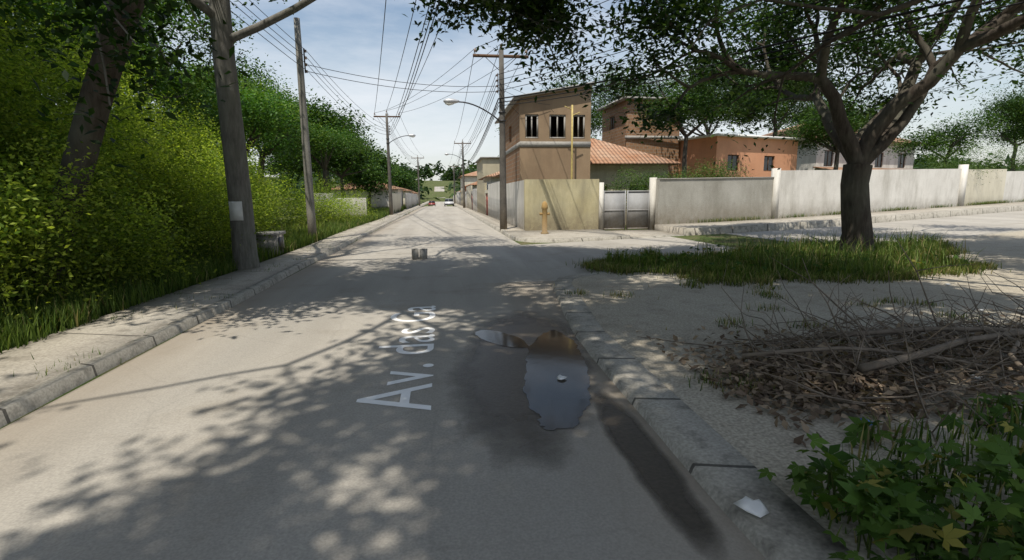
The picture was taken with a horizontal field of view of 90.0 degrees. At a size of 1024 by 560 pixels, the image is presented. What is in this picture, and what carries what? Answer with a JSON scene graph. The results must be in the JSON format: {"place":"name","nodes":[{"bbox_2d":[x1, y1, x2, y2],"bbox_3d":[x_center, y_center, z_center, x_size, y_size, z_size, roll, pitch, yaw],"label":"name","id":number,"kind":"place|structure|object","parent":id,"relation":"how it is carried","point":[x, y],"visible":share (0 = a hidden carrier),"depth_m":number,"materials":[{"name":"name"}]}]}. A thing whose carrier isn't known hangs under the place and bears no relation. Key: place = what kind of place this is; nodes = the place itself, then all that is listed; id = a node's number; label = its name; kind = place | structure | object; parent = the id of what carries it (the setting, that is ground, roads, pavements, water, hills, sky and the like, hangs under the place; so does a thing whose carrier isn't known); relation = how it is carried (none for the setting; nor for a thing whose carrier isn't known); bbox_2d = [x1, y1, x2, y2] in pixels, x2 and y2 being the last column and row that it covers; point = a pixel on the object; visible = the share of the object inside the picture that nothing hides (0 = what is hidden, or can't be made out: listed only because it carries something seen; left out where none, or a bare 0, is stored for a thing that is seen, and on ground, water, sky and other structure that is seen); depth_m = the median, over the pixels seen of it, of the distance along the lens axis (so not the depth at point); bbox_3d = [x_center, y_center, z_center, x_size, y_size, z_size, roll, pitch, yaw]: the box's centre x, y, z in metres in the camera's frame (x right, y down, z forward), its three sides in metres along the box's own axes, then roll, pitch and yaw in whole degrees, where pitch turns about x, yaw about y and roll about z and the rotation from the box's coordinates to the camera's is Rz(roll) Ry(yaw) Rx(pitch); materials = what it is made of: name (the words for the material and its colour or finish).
{"place":"outdoors","nodes":[
{"label":"outdoors","id":0,"kind":"place"},
{"bbox_2d":[0,201,428,401],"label":"side pavement","id":1,"kind":"structure","parent":0,"point":[103,333],"depth_m":6.25,"materials":[{"name":"concrete"}]},
{"bbox_2d":[455,203,524,230],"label":"side pavement","id":2,"kind":"structure","parent":0,"point":[494,221],"depth_m":31.50,"materials":[{"name":"concrete"}]},
{"bbox_2d":[0,167,1009,428],"bbox_3d":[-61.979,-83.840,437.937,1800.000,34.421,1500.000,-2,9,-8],"label":"ground","id":3,"kind":"structure","parent":0,"point":[712,239],"depth_m":19.02,"materials":[{"name":"grey concrete"}]},
{"bbox_2d":[0,0,156,264],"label":"tree","id":4,"kind":"object","parent":3,"relation":"on","point":[52,8],"visible":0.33,"depth_m":12.73,"materials":[{"name":"green plant"}]},
{"bbox_2d":[2,0,208,50],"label":"tree","id":5,"kind":"object","parent":3,"relation":"on","point":[172,19],"visible":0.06,"depth_m":22.81,"materials":[{"name":"green plant"}]},
{"bbox_2d":[26,21,190,111],"bbox_3d":[-22.311,-9.130,28.805,8.960,12.588,9.531,-2,9,-8],"label":"tree","id":6,"kind":"object","parent":3,"relation":"on","point":[146,79],"depth_m":28.30,"materials":[{"name":"green plant"}]},
{"bbox_2d":[23,51,204,219],"bbox_3d":[-12.212,-3.870,16.535,4.941,5.988,6.878,4,11,28],"label":"tree","id":7,"kind":"object","parent":3,"relation":"on","point":[153,93],"visible":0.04,"depth_m":15.83,"materials":[{"name":"green plant"}]},
{"bbox_2d":[3,0,258,126],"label":"tree","id":8,"kind":"object","parent":3,"relation":"on","point":[159,76],"visible":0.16,"depth_m":18.69,"materials":[{"name":"green plant"}]},
{"bbox_2d":[0,0,384,329],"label":"verge shrubs","id":9,"kind":"object","parent":3,"relation":"on","point":[154,188],"visible":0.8,"depth_m":8.94,"materials":[{"name":"green plant"}]},
{"bbox_2d":[0,203,418,378],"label":"verge grass","id":10,"kind":"structure","parent":3,"relation":"on","point":[42,322],"depth_m":7.79,"materials":[{"name":"green plant"}]},
{"bbox_2d":[256,231,285,254],"bbox_3d":[-6.700,-1.027,14.131,0.680,0.600,0.800,-2,9,-8],"label":"bench","id":11,"kind":"object","parent":10,"relation":"on","point":[277,237],"visible":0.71,"depth_m":13.81,"materials":[{"name":"concrete"}]},
{"bbox_2d":[0,202,428,427],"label":"side kerb","id":12,"kind":"structure","parent":3,"relation":"on","point":[20,404],"depth_m":5.25,"materials":[{"name":"concrete"}]},
{"bbox_2d":[176,122,272,163],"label":"tree","id":13,"kind":"object","parent":3,"relation":"on","point":[221,142],"visible":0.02,"depth_m":26.44,"materials":[{"name":"green plant"}]},
{"bbox_2d":[153,48,300,161],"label":"tree","id":14,"kind":"object","parent":3,"relation":"on","point":[246,66],"visible":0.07,"depth_m":47.53,"materials":[{"name":"green plant"}]},
{"bbox_2d":[148,56,314,180],"bbox_3d":[-17.773,-8.521,32.584,9.842,10.084,7.722,-9,13,-43],"label":"tree","id":15,"kind":"object","parent":3,"relation":"on","point":[199,99],"visible":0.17,"depth_m":30.84,"materials":[{"name":"green plant"}]},
{"bbox_2d":[173,80,314,181],"bbox_3d":[-12.641,-5.707,24.135,5.616,7.145,6.320,3,10,23],"label":"tree","id":16,"kind":"object","parent":3,"relation":"on","point":[258,116],"visible":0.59,"depth_m":23.44,"materials":[{"name":"green plant"}]},
{"bbox_2d":[203,78,317,214],"bbox_3d":[-14.186,-7.136,29.273,6.171,8.377,7.677,-2,9,-8],"label":"tree","id":17,"kind":"object","parent":3,"relation":"on","point":[278,146],"visible":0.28,"depth_m":28.93,"materials":[{"name":"green plant"}]},
{"bbox_2d":[255,150,322,178],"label":"tree","id":18,"kind":"object","parent":3,"relation":"on","point":[275,165],"visible":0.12,"depth_m":87.94,"materials":[{"name":"green plant"}]},
{"bbox_2d":[294,17,316,237],"bbox_3d":[-7.206,-4.936,17.926,0.343,7.900,0.343,6,12,37],"label":"utility pole","id":19,"kind":"object","parent":3,"relation":"on","point":[310,205],"visible":0.91,"depth_m":17.81,"materials":[{"name":"concrete"}]},
{"bbox_2d":[15,0,604,295],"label":"leaning tree","id":20,"kind":"object","parent":3,"relation":"on","point":[94,100],"visible":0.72,"depth_m":7.70,"materials":[{"name":"brown plant"}]},
{"bbox_2d":[275,123,346,192],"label":"tree","id":21,"kind":"object","parent":3,"relation":"on","point":[293,158],"visible":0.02,"depth_m":71.52,"materials":[{"name":"green plant"}]},
{"bbox_2d":[265,81,376,192],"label":"tree","id":22,"kind":"object","parent":3,"relation":"on","point":[319,114],"visible":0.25,"depth_m":48.32,"materials":[{"name":"green plant"}]},
{"bbox_2d":[0,0,642,270],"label":"straight tree","id":23,"kind":"object","parent":3,"relation":"on","point":[223,38],"visible":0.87,"depth_m":10.25,"materials":[{"name":"grey plant"}]},
{"bbox_2d":[229,201,243,220],"bbox_3d":[-5.847,-1.461,10.850,0.260,0.400,0.012,-2,9,-8],"label":"sign","id":24,"kind":"object","parent":23,"relation":"attached to","point":[236,210],"visible":1,"depth_m":10.85,"materials":[{"name":"white plastic"}]},
{"bbox_2d":[265,116,382,192],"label":"tree","id":25,"kind":"object","parent":3,"relation":"on","point":[319,141],"visible":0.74,"depth_m":37.21,"materials":[{"name":"green plant"}]},
{"bbox_2d":[282,116,395,196],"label":"tree","id":26,"kind":"object","parent":3,"relation":"on","point":[334,163],"visible":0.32,"depth_m":44.16,"materials":[{"name":"green plant"}]},
{"bbox_2d":[321,142,398,183],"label":"tree","id":27,"kind":"object","parent":3,"relation":"on","point":[370,154],"depth_m":83.24,"materials":[{"name":"green plant"}]},
{"bbox_2d":[314,193,416,215],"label":"side walls","id":28,"kind":"structure","parent":3,"relation":"on","point":[410,199],"depth_m":48.68,"materials":[{"name":"beige concrete"}]},
{"bbox_2d":[332,157,402,208],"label":"tree","id":29,"kind":"object","parent":3,"relation":"on","point":[364,180],"visible":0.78,"depth_m":57.29,"materials":[{"name":"green plant"}]},
{"bbox_2d":[331,183,405,208],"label":"house","id":30,"kind":"structure","parent":3,"relation":"on","point":[384,202],"depth_m":61.60,"materials":[{"name":"grey concrete"}]},
{"bbox_2d":[345,143,405,186],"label":"tree","id":31,"kind":"object","parent":3,"relation":"on","point":[379,156],"visible":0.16,"depth_m":71.97,"materials":[{"name":"green plant"}]},
{"bbox_2d":[373,111,415,214],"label":"utility pole","id":32,"kind":"object","parent":3,"relation":"on","point":[386,116],"visible":0.92,"depth_m":43.79,"materials":[{"name":"concrete"}]},
{"bbox_2d":[392,185,413,204],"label":"house","id":33,"kind":"structure","parent":3,"relation":"on","point":[407,191],"depth_m":83.31,"materials":[{"name":"beige paint"}]},
{"bbox_2d":[384,164,424,192],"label":"tree","id":34,"kind":"object","parent":3,"relation":"on","point":[407,182],"visible":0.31,"depth_m":99.21,"materials":[{"name":"green plant"}]},
{"bbox_2d":[400,170,425,193],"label":"tree","id":35,"kind":"object","parent":3,"relation":"on","point":[413,184],"visible":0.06,"depth_m":134.59,"materials":[{"name":"green plant"}]},
{"bbox_2d":[411,155,423,205],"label":"utility pole","id":36,"kind":"object","parent":3,"relation":"on","point":[418,181],"visible":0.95,"depth_m":89.02,"materials":[{"name":"concrete"}]},
{"bbox_2d":[449,164,458,203],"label":"utility pole","id":37,"kind":"object","parent":3,"relation":"on","point":[453,166],"visible":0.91,"depth_m":109.25,"materials":[{"name":"concrete"}]},
{"bbox_2d":[445,140,470,207],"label":"utility pole","id":38,"kind":"object","parent":3,"relation":"on","point":[462,153],"visible":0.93,"depth_m":66.17,"materials":[{"name":"concrete"}]},
{"bbox_2d":[459,171,476,190],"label":"avenue house","id":39,"kind":"structure","parent":3,"relation":"on","point":[470,178],"depth_m":102.04,"materials":[{"name":"beige paint"}]},
{"bbox_2d":[466,182,476,188],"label":"avenue house","id":40,"kind":"structure","parent":3,"relation":"on","point":[474,185],"depth_m":70.83,"materials":[{"name":"brown concrete"}]},
{"bbox_2d":[453,181,499,219],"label":"walls","id":41,"kind":"structure","parent":3,"relation":"on","point":[479,199],"depth_m":42.85,"materials":[{"name":"grey concrete"}]},
{"bbox_2d":[454,204,505,232],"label":"side kerb","id":42,"kind":"structure","parent":3,"relation":"on","point":[495,227],"depth_m":31.54,"materials":[{"name":"concrete"}]},
{"bbox_2d":[443,46,528,230],"bbox_3d":[-1.067,-5.926,22.333,3.706,8.300,0.385,-2,9,-8],"label":"utility pole","id":43,"kind":"object","parent":3,"relation":"on","point":[501,56],"visible":0.91,"depth_m":22.15,"materials":[{"name":"concrete"}]},
{"bbox_2d":[230,0,1023,180],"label":"overhead wires","id":44,"kind":"object","parent":43,"relation":"hanging from","point":[876,20],"visible":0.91,"depth_m":15.78,"materials":[{"name":"black rubber"}]},
{"bbox_2d":[475,157,499,184],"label":"avenue house","id":45,"kind":"structure","parent":3,"relation":"on","point":[486,166],"depth_m":57.00,"materials":[{"name":"beige paint"}]},
{"bbox_2d":[478,171,499,193],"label":"avenue house","id":46,"kind":"structure","parent":3,"relation":"on","point":[489,179],"depth_m":44.53,"materials":[{"name":"brown tile"}]},
{"bbox_2d":[495,82,598,230],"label":"corner building","id":47,"kind":"structure","parent":3,"relation":"on","point":[538,165],"depth_m":23.07,"materials":[{"name":"beige paint"}]},
{"bbox_2d":[493,68,615,139],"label":"tree","id":48,"kind":"object","parent":3,"relation":"on","point":[557,84],"visible":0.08,"depth_m":33.52,"materials":[{"name":"green plant"}]},
{"bbox_2d":[502,231,629,242],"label":"curb","id":49,"kind":"structure","parent":3,"relation":"on","point":[531,240],"depth_m":18.12,"materials":[{"name":"concrete"}]},
{"bbox_2d":[564,105,579,178],"bbox_3d":[2.663,-4.877,22.800,0.715,5.600,0.100,-2,9,-8],"label":"yard mast","id":50,"kind":"object","parent":3,"relation":"on","point":[571,108],"visible":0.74,"depth_m":22.55,"materials":[{"name":"yellow metal"}]},
{"bbox_2d":[590,138,680,224],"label":"house","id":51,"kind":"structure","parent":3,"relation":"on","point":[607,160],"depth_m":26.88,"materials":[{"name":"orange tile"}]},
{"bbox_2d":[587,55,684,132],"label":"tree","id":52,"kind":"object","parent":3,"relation":"on","point":[611,96],"visible":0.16,"depth_m":40.94,"materials":[{"name":"green plant"}]},
{"bbox_2d":[250,153,1023,207],"bbox_3d":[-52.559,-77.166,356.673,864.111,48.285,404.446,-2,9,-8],"label":"woods","id":53,"kind":"object","parent":3,"relation":"on","point":[428,172],"visible":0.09,"depth_m":345.04,"materials":[{"name":"green plant"}]},
{"bbox_2d":[596,96,685,177],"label":"building","id":54,"kind":"structure","parent":3,"relation":"on","point":[668,147],"depth_m":34.33,"materials":[{"name":"brick"}]},
{"bbox_2d":[630,234,684,238],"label":"curb","id":55,"kind":"structure","parent":3,"relation":"on","point":[656,236],"depth_m":19.46,"materials":[{"name":"concrete"}]},
{"bbox_2d":[629,46,761,176],"bbox_3d":[10.854,-8.595,30.627,8.615,10.110,7.627,-2,9,-8],"label":"tree","id":56,"kind":"object","parent":3,"relation":"on","point":[693,95],"visible":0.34,"depth_m":29.75,"materials":[{"name":"green plant"}]},
{"bbox_2d":[641,57,795,135],"bbox_3d":[15.321,-11.300,39.983,11.383,12.127,10.704,-2,9,-8],"label":"tree","id":57,"kind":"object","parent":3,"relation":"on","point":[711,123],"visible":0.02,"depth_m":38.90,"materials":[{"name":"green plant"}]},
{"bbox_2d":[678,133,804,177],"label":"salmon house","id":58,"kind":"structure","parent":3,"relation":"on","point":[758,160],"depth_m":33.39,"materials":[{"name":"orange paint"}]},
{"bbox_2d":[730,61,840,136],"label":"tree","id":59,"kind":"object","parent":3,"relation":"on","point":[796,110],"visible":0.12,"depth_m":42.07,"materials":[{"name":"green plant"}]},
{"bbox_2d":[552,229,1023,559],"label":"island kerb","id":60,"kind":"structure","parent":3,"relation":"on","point":[724,473],"depth_m":3.08,"materials":[{"name":"concrete"}]},
{"bbox_2d":[565,0,1023,251],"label":"island tree","id":61,"kind":"object","parent":3,"relation":"on","point":[880,131],"visible":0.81,"depth_m":12.38,"materials":[{"name":"green plant"}]},
{"bbox_2d":[571,231,1023,559],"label":"island dirt","id":62,"kind":"structure","parent":3,"relation":"on","point":[750,433],"depth_m":5.97,"materials":[{"name":"soil"}]},
{"bbox_2d":[554,272,984,395],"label":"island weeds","id":63,"kind":"object","parent":62,"relation":"on","point":[765,295],"visible":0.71,"depth_m":6.92,"materials":[{"name":"green plant"}]},
{"bbox_2d":[638,262,914,280],"bbox_3d":[7.303,-0.462,11.686,9.862,0.046,4.191,-4,10,-22],"label":"soil patch","id":64,"kind":"object","parent":62,"relation":"on","point":[707,270],"depth_m":10.59,"materials":[{"name":"brown soil"}]},
{"bbox_2d":[566,226,1011,289],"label":"island grass","id":65,"kind":"structure","parent":64,"relation":"on","point":[831,261],"depth_m":10.30,"materials":[{"name":"green plant"}]},
{"bbox_2d":[757,390,1023,559],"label":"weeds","id":66,"kind":"object","parent":62,"relation":"on","point":[880,502],"visible":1,"depth_m":2.32,"materials":[{"name":"green plant"}]},
{"bbox_2d":[604,134,1023,208],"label":"shrubs","id":67,"kind":"object","parent":3,"relation":"on","point":[946,160],"visible":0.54,"depth_m":33.26,"materials":[{"name":"green plant"}]},
{"bbox_2d":[615,0,1018,169],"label":"tree","id":68,"kind":"object","parent":3,"relation":"on","point":[875,15],"visible":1,"depth_m":7.54,"materials":[{"name":"green plant"}]},
{"bbox_2d":[759,68,884,131],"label":"tree","id":69,"kind":"object","parent":3,"relation":"on","point":[807,112],"visible":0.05,"depth_m":53.32,"materials":[{"name":"green plant"}]},
{"bbox_2d":[636,236,1023,448],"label":"dead branch pile","id":70,"kind":"object","parent":3,"relation":"on","point":[794,368],"visible":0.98,"depth_m":4.21,"materials":[{"name":"brown wood"}]},
{"bbox_2d":[761,126,923,169],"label":"white house","id":71,"kind":"structure","parent":3,"relation":"on","point":[825,161],"depth_m":43.27,"materials":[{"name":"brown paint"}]},
{"bbox_2d":[771,89,913,169],"bbox_3d":[21.496,-8.698,34.529,7.645,8.433,7.962,-2,9,-8],"label":"tree","id":72,"kind":"object","parent":3,"relation":"on","point":[807,128],"visible":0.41,"depth_m":34.33,"materials":[{"name":"green plant"}]},
{"bbox_2d":[683,205,1023,235],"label":"curb","id":73,"kind":"structure","parent":3,"relation":"on","point":[770,226],"depth_m":22.58,"materials":[{"name":"concrete"}]},
{"bbox_2d":[886,103,1019,168],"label":"tree","id":74,"kind":"object","parent":3,"relation":"on","point":[933,139],"visible":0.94,"depth_m":36.41,"materials":[{"name":"green plant"}]},
{"bbox_2d":[963,80,1023,170],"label":"tree","id":75,"kind":"object","parent":3,"relation":"on","point":[1012,106],"visible":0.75,"depth_m":42.76,"materials":[{"name":"green plant"}]},
{"bbox_2d":[997,91,1022,145],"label":"tree","id":76,"kind":"object","parent":3,"relation":"on","point":[1011,133],"visible":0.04,"depth_m":57.49,"materials":[{"name":"green plant"}]},
{"bbox_2d":[1004,94,1023,140],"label":"tree","id":77,"kind":"object","parent":3,"relation":"on","point":[1018,123],"visible":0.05,"depth_m":48.59,"materials":[{"name":"green plant"}]},
{"bbox_2d":[0,187,1023,559],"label":"road","id":78,"kind":"structure","parent":0,"point":[250,429],"depth_m":3.38,"materials":[{"name":"grey asphalt"}]},
{"bbox_2d":[356,306,435,409],"bbox_3d":[-1.167,0.692,5.707,0.602,0.001,3.821,-2,9,-8],"label":"road lettering","id":79,"kind":"object","parent":78,"relation":"on","point":[404,397],"visible":1,"depth_m":4.66,"materials":[{"name":"white paint"}]},
{"bbox_2d":[411,249,426,259],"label":"road blocks","id":80,"kind":"object","parent":78,"relation":"on","point":[419,254],"depth_m":13.25,"materials":[{"name":"concrete"}]},
{"bbox_2d":[428,201,435,205],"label":"parked car","id":81,"kind":"object","parent":78,"relation":"on","point":[431,203],"visible":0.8,"depth_m":123.32,"materials":[{"name":"paint"}]},
{"bbox_2d":[444,199,453,205],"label":"parked car","id":82,"kind":"object","parent":78,"relation":"on","point":[448,202],"visible":0.97,"depth_m":93.03,"materials":[{"name":"paint"}]},
{"bbox_2d":[459,315,713,541],"bbox_3d":[-0.134,0.810,4.920,2.200,0.001,7.000,-2,9,-8],"label":"wet patch","id":83,"kind":"object","parent":78,"relation":"on","point":[492,375],"visible":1,"depth_m":3.80,"materials":[{"name":"grey liquid"}]},
{"bbox_2d":[475,330,590,429],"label":"puddle water","id":84,"kind":"structure","parent":83,"relation":"on","point":[554,402],"depth_m":4.54,"materials":[{"name":"grey liquid"}]},
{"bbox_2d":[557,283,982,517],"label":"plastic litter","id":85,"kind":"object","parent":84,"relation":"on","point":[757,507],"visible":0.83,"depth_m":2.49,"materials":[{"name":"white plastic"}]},
{"bbox_2d":[31,0,1023,180],"label":"sky","id":86,"kind":"structure","parent":0,"point":[345,36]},
{"bbox_2d":[507,229,624,238],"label":"sidewalk","id":87,"kind":"structure","parent":0,"point":[552,234],"depth_m":20.01,"materials":[{"name":"concrete"}]},
{"bbox_2d":[539,201,549,233],"bbox_3d":[1.286,-2.430,20.140,0.400,1.320,0.320,-2,9,-8],"label":"hydrant post","id":88,"kind":"object","parent":87,"relation":"on","point":[544,207],"visible":0.93,"depth_m":20.06,"materials":[{"name":"yellow metal"}]},
{"bbox_2d":[605,229,680,236],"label":"driveway","id":89,"kind":"structure","parent":0,"point":[637,233],"depth_m":21.33,"materials":[{"name":"concrete"}]},
{"bbox_2d":[654,202,1023,233],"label":"sidewalk","id":90,"kind":"structure","parent":0,"point":[675,228],"depth_m":24.22,"materials":[{"name":"concrete"}]},
{"bbox_2d":[598,164,1023,229],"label":"street walls","id":91,"kind":"structure","parent":90,"relation":"on","point":[783,193],"depth_m":25.26,"materials":[{"name":"white concrete"}]},
{"bbox_2d":[686,199,1023,222],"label":"weeds","id":92,"kind":"object","parent":90,"relation":"on","point":[897,208],"visible":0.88,"depth_m":28.63,"materials":[{"name":"green plant"}]}
]}

